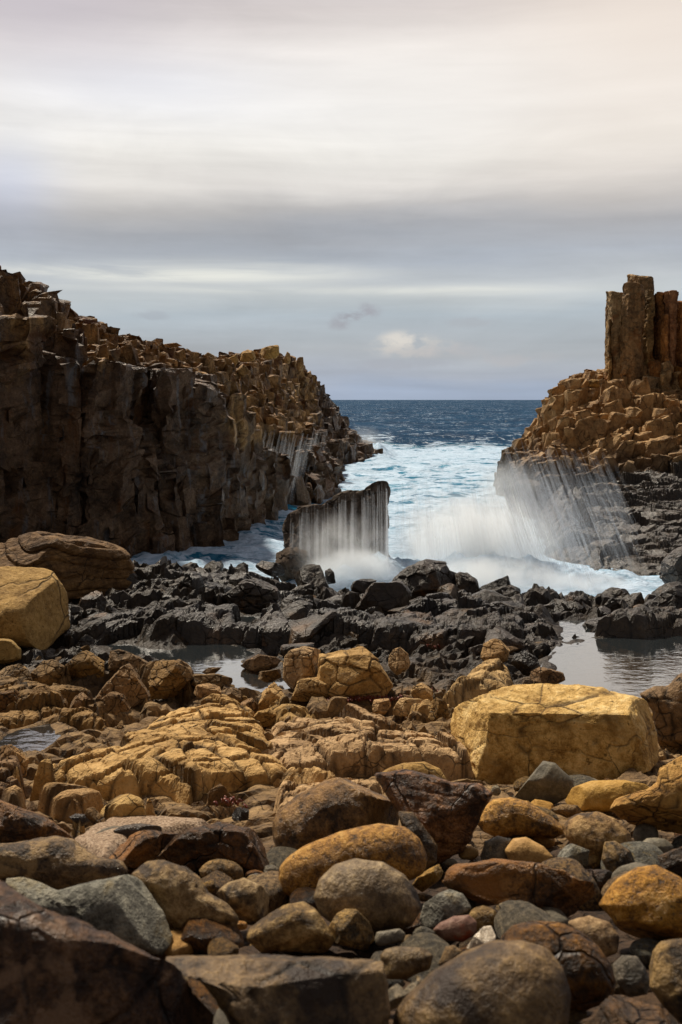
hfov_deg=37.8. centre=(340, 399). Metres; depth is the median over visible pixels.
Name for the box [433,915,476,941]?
cobble
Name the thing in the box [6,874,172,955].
boulder
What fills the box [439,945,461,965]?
cobble
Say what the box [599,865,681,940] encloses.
boulder
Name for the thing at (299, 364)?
perched boulder
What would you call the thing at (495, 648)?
bedrock block
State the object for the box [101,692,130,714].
bedrock block
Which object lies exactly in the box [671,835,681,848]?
cobble
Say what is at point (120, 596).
wet rock
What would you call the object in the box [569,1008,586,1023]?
cobble
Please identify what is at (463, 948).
cobble
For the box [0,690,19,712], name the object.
bedrock block
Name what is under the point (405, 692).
rock outcrop
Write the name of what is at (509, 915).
cobble
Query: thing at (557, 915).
cobble
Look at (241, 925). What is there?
cobble
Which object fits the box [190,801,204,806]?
broken stone
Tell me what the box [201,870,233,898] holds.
cobble
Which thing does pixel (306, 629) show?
wet rock
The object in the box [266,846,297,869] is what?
cobble
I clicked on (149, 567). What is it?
wet rock
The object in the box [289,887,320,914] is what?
cobble
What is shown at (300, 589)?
wet rock
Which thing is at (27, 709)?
rock outcrop
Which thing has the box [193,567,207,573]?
wet rock
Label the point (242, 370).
perched boulder
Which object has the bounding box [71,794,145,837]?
rock outcrop
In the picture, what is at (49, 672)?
bedrock block
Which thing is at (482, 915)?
rock
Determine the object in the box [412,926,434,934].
cobble
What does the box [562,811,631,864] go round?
boulder
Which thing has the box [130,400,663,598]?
sea
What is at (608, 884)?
cobble
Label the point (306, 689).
bedrock block
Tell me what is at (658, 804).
boulder
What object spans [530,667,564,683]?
bedrock block
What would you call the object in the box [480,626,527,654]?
wet rock
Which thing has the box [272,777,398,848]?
boulder
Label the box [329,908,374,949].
boulder
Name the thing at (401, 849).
boulder
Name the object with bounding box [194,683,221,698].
bedrock block
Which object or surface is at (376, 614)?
wet rock
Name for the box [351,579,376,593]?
wet rock
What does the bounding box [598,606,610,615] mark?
wet rock
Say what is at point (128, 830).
boulder
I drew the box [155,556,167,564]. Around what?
wet rock
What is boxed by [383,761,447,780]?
boulder
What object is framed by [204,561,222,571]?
wet rock
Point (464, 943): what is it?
cobble
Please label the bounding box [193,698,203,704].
broken stone
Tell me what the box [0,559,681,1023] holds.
ground
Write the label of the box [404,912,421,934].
cobble
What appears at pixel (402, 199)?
sky
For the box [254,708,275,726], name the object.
bedrock block
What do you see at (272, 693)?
bedrock block
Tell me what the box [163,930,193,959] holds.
cobble
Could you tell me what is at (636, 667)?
tide pool
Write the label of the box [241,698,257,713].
bedrock block
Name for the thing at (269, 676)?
wet rock
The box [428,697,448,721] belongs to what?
bedrock block
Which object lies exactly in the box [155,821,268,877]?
boulder
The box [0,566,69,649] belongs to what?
boulder
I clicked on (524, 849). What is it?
boulder
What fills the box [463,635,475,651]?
wet rock
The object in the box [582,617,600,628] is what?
wet rock
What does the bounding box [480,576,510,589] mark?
wet rock
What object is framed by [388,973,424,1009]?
boulder
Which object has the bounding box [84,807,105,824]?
boulder
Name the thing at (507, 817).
boulder
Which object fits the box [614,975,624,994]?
cobble
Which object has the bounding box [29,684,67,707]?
bedrock block
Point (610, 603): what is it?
wet rock
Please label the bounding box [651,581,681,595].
wet rock
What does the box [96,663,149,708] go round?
bedrock block
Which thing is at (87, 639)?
wet rock
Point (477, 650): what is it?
wet rock
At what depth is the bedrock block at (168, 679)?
13.15 m
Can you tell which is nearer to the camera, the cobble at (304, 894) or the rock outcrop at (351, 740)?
the cobble at (304, 894)
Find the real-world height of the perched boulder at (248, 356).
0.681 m
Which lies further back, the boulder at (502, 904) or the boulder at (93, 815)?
the boulder at (93, 815)
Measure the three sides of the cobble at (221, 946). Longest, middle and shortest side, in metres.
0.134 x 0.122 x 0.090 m
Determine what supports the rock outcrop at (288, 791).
on the ground
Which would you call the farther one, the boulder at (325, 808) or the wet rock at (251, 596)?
the wet rock at (251, 596)
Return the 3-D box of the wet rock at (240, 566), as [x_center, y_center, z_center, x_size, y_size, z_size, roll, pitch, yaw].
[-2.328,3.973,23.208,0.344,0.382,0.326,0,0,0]
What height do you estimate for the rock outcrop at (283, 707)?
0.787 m
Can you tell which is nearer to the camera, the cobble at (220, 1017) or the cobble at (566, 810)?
the cobble at (220, 1017)
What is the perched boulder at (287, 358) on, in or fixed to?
on the sea cliff
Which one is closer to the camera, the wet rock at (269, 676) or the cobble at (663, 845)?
the cobble at (663, 845)
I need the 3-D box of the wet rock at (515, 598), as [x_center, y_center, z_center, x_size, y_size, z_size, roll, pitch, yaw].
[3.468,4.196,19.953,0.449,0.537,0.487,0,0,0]
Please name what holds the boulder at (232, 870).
on the ground
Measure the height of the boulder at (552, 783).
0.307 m
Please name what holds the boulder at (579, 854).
on the ground
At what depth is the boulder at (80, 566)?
20.36 m
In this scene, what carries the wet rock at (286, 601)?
on the ground
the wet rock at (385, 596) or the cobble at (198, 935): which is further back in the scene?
the wet rock at (385, 596)
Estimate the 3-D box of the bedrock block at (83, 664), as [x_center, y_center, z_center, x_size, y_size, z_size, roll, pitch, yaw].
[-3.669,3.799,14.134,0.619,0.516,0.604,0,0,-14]
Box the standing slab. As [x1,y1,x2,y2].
[282,481,390,570]
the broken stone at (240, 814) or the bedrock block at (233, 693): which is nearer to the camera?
the broken stone at (240, 814)
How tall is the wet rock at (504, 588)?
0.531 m
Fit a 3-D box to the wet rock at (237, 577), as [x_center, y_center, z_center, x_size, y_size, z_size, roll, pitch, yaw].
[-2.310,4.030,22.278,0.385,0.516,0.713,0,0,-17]
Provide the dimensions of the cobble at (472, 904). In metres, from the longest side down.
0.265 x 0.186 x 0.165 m
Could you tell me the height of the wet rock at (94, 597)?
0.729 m
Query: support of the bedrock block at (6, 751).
on the ground
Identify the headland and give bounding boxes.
[493,357,681,518]
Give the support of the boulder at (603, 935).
on the ground
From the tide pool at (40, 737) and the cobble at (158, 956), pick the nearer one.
the cobble at (158, 956)
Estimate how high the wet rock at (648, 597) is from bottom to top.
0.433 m
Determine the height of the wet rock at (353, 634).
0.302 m
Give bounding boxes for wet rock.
[75,634,94,647]
[77,612,107,626]
[78,591,107,607]
[87,612,102,617]
[108,590,131,603]
[125,573,139,589]
[144,564,159,569]
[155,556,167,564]
[164,580,174,584]
[169,576,206,593]
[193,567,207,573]
[201,573,212,580]
[202,667,221,673]
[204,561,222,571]
[222,578,280,614]
[229,567,246,585]
[234,562,248,572]
[241,654,280,671]
[256,561,284,576]
[258,669,281,682]
[275,547,313,581]
[280,596,304,608]
[280,643,313,656]
[281,600,312,619]
[287,611,337,643]
[290,583,312,594]
[295,564,329,589]
[300,595,313,601]
[323,595,342,604]
[325,568,335,584]
[346,631,358,638]
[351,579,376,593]
[355,581,411,615]
[365,607,383,614]
[372,611,384,617]
[388,605,407,613]
[392,559,455,596]
[425,592,453,599]
[437,583,458,598]
[455,572,479,593]
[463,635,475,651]
[468,644,482,655]
[472,589,512,603]
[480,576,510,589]
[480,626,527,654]
[489,585,520,592]
[490,601,526,609]
[510,595,524,604]
[544,603,554,609]
[548,599,580,612]
[561,601,583,610]
[566,596,579,601]
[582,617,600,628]
[595,587,628,596]
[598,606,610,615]
[602,595,626,601]
[603,597,619,608]
[626,592,643,607]
[644,594,655,603]
[648,584,681,608]
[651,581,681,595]
[659,546,681,583]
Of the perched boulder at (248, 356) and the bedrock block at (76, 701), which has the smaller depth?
the bedrock block at (76, 701)
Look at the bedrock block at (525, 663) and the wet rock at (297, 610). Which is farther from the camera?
the wet rock at (297, 610)
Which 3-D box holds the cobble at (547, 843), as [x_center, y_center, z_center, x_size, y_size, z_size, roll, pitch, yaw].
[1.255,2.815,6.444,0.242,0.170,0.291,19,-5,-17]
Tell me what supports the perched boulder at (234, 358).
on the sea cliff
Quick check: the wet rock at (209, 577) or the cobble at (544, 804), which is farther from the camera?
the wet rock at (209, 577)
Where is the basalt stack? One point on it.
(643, 324)
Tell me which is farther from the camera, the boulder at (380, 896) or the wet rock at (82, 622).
the wet rock at (82, 622)
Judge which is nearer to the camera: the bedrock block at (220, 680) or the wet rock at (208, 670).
the bedrock block at (220, 680)
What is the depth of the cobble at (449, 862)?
5.50 m
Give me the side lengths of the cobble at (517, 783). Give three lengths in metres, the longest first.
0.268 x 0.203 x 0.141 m
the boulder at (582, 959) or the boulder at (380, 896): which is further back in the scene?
the boulder at (380, 896)
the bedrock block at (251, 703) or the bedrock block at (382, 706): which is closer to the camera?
the bedrock block at (251, 703)
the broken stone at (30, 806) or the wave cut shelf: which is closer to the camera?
the broken stone at (30, 806)
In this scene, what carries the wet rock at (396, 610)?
on the ground
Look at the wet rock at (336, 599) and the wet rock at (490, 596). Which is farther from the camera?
the wet rock at (336, 599)
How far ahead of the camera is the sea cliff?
30.93 m
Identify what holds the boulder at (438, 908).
on the ground
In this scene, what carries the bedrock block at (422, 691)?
on the ground
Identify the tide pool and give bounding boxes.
[0,724,60,750]
[103,643,289,692]
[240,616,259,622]
[540,632,681,697]
[559,620,591,637]
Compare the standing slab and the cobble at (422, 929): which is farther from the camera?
the standing slab
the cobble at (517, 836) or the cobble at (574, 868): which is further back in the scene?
the cobble at (517, 836)
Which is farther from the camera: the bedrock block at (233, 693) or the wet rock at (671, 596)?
the wet rock at (671, 596)
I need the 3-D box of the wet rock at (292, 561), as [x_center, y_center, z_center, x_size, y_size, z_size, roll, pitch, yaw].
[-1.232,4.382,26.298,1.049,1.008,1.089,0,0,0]
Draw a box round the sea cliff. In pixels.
[0,265,382,557]
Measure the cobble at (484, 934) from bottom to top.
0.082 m
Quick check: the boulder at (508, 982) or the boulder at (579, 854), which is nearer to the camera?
the boulder at (508, 982)
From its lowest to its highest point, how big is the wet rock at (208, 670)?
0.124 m
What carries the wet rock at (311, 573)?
on the ground
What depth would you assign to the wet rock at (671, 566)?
25.37 m
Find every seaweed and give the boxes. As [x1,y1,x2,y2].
[211,796,247,807]
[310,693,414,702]
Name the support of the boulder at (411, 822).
on the ground
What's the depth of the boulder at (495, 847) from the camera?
5.52 m
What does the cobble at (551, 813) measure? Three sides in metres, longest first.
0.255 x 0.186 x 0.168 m
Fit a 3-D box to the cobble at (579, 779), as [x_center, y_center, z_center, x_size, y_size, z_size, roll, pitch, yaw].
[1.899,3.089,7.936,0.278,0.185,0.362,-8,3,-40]
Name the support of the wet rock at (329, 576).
on the ground
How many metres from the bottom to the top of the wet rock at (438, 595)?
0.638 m
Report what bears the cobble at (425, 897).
on the ground
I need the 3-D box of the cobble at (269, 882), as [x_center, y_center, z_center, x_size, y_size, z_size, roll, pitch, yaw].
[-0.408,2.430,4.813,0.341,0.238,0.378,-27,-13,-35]
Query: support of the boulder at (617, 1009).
on the ground
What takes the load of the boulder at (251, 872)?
on the ground
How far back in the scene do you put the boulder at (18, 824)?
5.94 m
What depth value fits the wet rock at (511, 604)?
18.94 m
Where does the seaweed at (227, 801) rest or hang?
on the ground
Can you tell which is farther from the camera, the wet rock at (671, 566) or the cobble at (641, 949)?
the wet rock at (671, 566)
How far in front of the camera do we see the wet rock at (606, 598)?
20.92 m
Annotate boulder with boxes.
[0,531,137,602]
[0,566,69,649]
[0,639,20,664]
[0,800,74,842]
[0,836,127,889]
[0,880,212,1023]
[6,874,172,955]
[57,821,72,833]
[69,814,89,825]
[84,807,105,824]
[108,830,178,874]
[113,823,161,836]
[131,860,238,930]
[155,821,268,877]
[166,954,390,1023]
[199,859,243,879]
[205,352,216,359]
[217,877,268,921]
[229,354,237,365]
[236,365,249,376]
[240,350,255,361]
[245,870,262,877]
[247,901,334,953]
[260,345,279,359]
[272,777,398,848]
[279,823,427,895]
[284,352,290,363]
[296,357,303,370]
[313,858,421,935]
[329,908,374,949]
[375,769,492,863]
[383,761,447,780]
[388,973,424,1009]
[393,940,570,1023]
[398,811,437,869]
[420,889,470,928]
[442,858,595,917]
[450,683,658,784]
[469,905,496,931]
[478,797,563,838]
[480,836,510,860]
[499,900,550,916]
[500,921,616,1011]
[505,837,552,862]
[515,761,573,804]
[557,844,588,867]
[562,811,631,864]
[565,780,648,811]
[568,915,619,956]
[576,995,678,1023]
[586,869,612,890]
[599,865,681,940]
[601,841,632,871]
[610,756,681,833]
[613,955,649,997]
[640,673,681,749]
[649,938,681,1023]
[658,846,681,877]
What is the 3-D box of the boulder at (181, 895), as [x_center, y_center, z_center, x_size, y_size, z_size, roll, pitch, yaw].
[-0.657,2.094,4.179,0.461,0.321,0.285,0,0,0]
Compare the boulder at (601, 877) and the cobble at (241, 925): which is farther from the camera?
the boulder at (601, 877)
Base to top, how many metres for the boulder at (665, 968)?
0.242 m
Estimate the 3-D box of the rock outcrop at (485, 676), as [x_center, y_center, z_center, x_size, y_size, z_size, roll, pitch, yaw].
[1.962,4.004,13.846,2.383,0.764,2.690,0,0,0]
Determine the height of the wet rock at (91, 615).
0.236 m
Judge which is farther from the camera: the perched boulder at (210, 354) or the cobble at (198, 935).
the perched boulder at (210, 354)
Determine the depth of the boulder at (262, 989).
2.78 m
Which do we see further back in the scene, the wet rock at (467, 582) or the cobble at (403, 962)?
the wet rock at (467, 582)
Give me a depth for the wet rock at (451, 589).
21.97 m
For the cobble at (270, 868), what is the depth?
5.15 m
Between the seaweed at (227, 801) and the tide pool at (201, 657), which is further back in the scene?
the tide pool at (201, 657)
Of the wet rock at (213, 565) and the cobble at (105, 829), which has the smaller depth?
the cobble at (105, 829)
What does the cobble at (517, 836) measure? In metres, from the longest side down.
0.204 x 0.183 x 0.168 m
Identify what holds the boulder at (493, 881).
on the ground
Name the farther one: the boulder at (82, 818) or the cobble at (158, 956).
the boulder at (82, 818)
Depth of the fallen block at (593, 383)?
49.77 m
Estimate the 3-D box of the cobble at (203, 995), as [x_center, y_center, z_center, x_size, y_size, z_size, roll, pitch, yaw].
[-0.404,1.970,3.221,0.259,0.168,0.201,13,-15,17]
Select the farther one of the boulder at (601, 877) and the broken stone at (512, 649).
the broken stone at (512, 649)
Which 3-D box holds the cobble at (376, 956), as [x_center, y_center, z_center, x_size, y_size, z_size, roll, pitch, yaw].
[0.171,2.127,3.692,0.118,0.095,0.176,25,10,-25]
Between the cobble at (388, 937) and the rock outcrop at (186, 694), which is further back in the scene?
the rock outcrop at (186, 694)
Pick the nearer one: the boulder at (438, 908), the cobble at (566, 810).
the boulder at (438, 908)
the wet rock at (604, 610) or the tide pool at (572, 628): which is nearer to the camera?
the tide pool at (572, 628)
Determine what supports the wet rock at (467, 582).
on the ground
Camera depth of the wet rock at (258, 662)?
14.79 m
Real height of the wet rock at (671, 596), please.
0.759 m
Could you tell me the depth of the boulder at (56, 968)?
2.63 m
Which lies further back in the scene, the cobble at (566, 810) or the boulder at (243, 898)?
the cobble at (566, 810)
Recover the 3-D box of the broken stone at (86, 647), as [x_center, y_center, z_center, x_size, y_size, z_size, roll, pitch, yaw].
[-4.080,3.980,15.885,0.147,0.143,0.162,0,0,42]
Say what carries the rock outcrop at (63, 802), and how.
on the ground
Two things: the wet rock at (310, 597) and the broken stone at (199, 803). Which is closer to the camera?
the broken stone at (199, 803)
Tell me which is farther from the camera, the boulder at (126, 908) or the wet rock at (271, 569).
the wet rock at (271, 569)
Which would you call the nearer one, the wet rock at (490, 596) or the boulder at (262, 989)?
the boulder at (262, 989)
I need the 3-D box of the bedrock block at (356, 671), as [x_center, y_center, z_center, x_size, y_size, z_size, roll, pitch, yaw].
[0.181,3.690,13.360,1.039,0.722,0.864,0,0,0]
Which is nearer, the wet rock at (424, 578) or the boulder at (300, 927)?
the boulder at (300, 927)
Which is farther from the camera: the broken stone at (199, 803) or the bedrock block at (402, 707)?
the bedrock block at (402, 707)
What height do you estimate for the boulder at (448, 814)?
0.502 m
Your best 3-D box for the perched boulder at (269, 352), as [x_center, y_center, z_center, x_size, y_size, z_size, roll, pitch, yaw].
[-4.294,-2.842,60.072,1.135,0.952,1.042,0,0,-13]
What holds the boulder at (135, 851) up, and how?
on the ground
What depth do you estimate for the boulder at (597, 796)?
7.22 m
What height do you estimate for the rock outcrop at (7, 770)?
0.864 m
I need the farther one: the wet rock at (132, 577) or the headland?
the headland
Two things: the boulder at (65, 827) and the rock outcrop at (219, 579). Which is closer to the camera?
the boulder at (65, 827)
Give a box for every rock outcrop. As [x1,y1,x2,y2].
[0,676,92,707]
[0,691,108,730]
[0,755,25,802]
[0,782,103,823]
[12,693,286,804]
[59,659,195,704]
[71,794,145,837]
[95,601,269,655]
[128,563,297,599]
[145,799,154,815]
[241,600,375,656]
[262,695,315,729]
[262,703,473,780]
[273,766,334,787]
[273,777,383,814]
[370,590,562,653]
[386,685,413,716]
[406,699,454,719]
[442,658,513,707]
[572,605,681,637]
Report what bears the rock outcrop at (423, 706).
on the ground
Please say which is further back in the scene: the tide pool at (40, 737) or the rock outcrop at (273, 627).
the rock outcrop at (273, 627)
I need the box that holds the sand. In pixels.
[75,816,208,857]
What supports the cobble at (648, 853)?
on the ground
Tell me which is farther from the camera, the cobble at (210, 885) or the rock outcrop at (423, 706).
the rock outcrop at (423, 706)
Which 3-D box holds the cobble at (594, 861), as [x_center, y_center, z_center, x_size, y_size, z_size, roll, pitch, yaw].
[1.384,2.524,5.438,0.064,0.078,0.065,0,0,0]
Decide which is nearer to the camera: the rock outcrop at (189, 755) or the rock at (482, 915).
the rock at (482, 915)
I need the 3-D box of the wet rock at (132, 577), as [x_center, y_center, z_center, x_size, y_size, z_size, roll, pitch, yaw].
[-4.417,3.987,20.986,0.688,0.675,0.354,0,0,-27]
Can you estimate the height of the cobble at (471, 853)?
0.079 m
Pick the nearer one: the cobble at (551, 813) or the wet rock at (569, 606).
the cobble at (551, 813)
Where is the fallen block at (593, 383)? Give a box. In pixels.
[588,379,599,387]
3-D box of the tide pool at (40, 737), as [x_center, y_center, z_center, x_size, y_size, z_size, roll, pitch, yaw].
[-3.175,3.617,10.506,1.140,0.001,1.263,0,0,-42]
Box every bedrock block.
[0,664,32,681]
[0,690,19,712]
[0,744,28,776]
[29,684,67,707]
[31,659,64,685]
[66,650,104,678]
[70,692,89,707]
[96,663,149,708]
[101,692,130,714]
[108,649,147,672]
[148,660,192,699]
[191,673,232,689]
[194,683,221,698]
[221,687,241,701]
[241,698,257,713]
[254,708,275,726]
[258,682,283,710]
[283,646,320,689]
[291,677,329,701]
[317,646,392,698]
[372,698,390,714]
[388,647,409,674]
[393,697,422,716]
[411,682,432,700]
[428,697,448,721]
[480,639,509,662]
[511,650,539,676]
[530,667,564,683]
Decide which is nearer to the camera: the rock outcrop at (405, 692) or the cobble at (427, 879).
the cobble at (427, 879)
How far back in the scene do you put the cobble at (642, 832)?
6.11 m
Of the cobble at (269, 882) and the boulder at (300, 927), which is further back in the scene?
the cobble at (269, 882)
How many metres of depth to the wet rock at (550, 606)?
19.83 m
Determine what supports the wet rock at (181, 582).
on the ground
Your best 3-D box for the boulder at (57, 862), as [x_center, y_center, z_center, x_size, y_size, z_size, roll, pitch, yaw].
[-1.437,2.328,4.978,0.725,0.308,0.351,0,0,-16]
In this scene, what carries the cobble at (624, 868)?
on the ground
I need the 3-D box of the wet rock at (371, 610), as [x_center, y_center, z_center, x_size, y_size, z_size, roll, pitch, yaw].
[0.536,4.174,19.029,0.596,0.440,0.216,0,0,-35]
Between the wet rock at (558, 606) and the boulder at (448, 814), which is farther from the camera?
the wet rock at (558, 606)
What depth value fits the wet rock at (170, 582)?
20.55 m
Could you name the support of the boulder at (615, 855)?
on the ground
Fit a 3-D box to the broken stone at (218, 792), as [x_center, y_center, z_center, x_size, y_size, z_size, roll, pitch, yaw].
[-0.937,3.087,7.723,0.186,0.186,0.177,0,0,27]
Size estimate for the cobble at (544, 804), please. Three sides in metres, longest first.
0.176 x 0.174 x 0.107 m
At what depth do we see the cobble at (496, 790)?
7.85 m
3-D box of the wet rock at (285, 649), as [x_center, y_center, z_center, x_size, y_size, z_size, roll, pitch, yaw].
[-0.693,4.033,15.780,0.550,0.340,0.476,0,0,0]
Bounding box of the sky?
[0,0,681,399]
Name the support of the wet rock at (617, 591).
on the ground
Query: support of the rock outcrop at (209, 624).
on the ground
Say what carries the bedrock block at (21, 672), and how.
on the ground
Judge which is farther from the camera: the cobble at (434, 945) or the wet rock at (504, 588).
the wet rock at (504, 588)
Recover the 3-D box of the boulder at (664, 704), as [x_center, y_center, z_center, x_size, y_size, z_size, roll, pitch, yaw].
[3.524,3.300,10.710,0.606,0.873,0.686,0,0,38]
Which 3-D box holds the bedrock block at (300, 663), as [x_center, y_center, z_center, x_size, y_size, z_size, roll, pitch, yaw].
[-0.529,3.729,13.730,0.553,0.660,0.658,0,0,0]
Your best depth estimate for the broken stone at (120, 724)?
11.38 m
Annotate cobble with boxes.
[95,826,119,833]
[146,952,162,958]
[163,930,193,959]
[179,918,243,955]
[187,978,218,1023]
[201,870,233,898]
[203,880,215,893]
[208,937,238,955]
[213,1008,228,1023]
[237,921,246,929]
[238,871,289,923]
[263,865,278,872]
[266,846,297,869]
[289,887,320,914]
[371,951,403,988]
[375,928,404,946]
[380,946,432,979]
[400,932,449,981]
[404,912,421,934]
[412,864,442,891]
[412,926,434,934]
[418,893,432,901]
[430,898,476,929]
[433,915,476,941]
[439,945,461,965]
[444,859,456,866]
[458,846,478,860]
[459,940,470,948]
[460,944,468,951]
[467,926,495,948]
[491,785,500,795]
[494,900,555,939]
[505,835,533,840]
[513,776,528,790]
[531,799,553,809]
[532,837,554,847]
[536,806,558,821]
[540,907,569,925]
[542,857,602,909]
[550,804,581,817]
[568,775,593,786]
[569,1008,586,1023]
[589,855,599,868]
[601,841,662,868]
[601,871,628,895]
[611,862,647,877]
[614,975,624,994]
[630,937,659,966]
[633,823,658,840]
[643,838,673,853]
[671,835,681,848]
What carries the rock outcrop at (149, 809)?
on the ground
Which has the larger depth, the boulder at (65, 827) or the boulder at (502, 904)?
the boulder at (65, 827)
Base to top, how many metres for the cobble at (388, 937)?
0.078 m
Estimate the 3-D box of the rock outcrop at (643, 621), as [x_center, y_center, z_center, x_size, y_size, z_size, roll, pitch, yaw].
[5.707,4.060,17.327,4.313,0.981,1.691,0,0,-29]
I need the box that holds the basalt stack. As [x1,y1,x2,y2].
[604,274,681,390]
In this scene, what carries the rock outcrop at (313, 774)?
on the ground
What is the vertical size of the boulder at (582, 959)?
0.272 m
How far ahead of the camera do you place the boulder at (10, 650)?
14.90 m
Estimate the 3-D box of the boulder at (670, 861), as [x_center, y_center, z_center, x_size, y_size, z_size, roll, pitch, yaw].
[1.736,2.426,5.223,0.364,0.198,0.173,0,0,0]
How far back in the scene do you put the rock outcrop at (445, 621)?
16.62 m
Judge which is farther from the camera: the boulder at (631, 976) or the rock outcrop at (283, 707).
the rock outcrop at (283, 707)
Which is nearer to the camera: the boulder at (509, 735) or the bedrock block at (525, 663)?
the boulder at (509, 735)
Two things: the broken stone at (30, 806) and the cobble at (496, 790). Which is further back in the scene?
the cobble at (496, 790)
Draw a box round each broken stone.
[26,801,34,811]
[81,645,89,650]
[117,720,123,728]
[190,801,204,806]
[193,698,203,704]
[206,784,232,806]
[232,807,248,820]
[507,646,517,652]
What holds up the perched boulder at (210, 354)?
on the sea cliff
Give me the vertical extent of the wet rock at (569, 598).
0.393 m
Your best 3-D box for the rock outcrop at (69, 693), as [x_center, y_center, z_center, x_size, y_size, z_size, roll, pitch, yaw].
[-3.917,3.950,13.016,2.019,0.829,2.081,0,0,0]
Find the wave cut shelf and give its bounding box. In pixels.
[535,459,681,575]
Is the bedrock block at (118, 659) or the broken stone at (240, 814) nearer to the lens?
the broken stone at (240, 814)

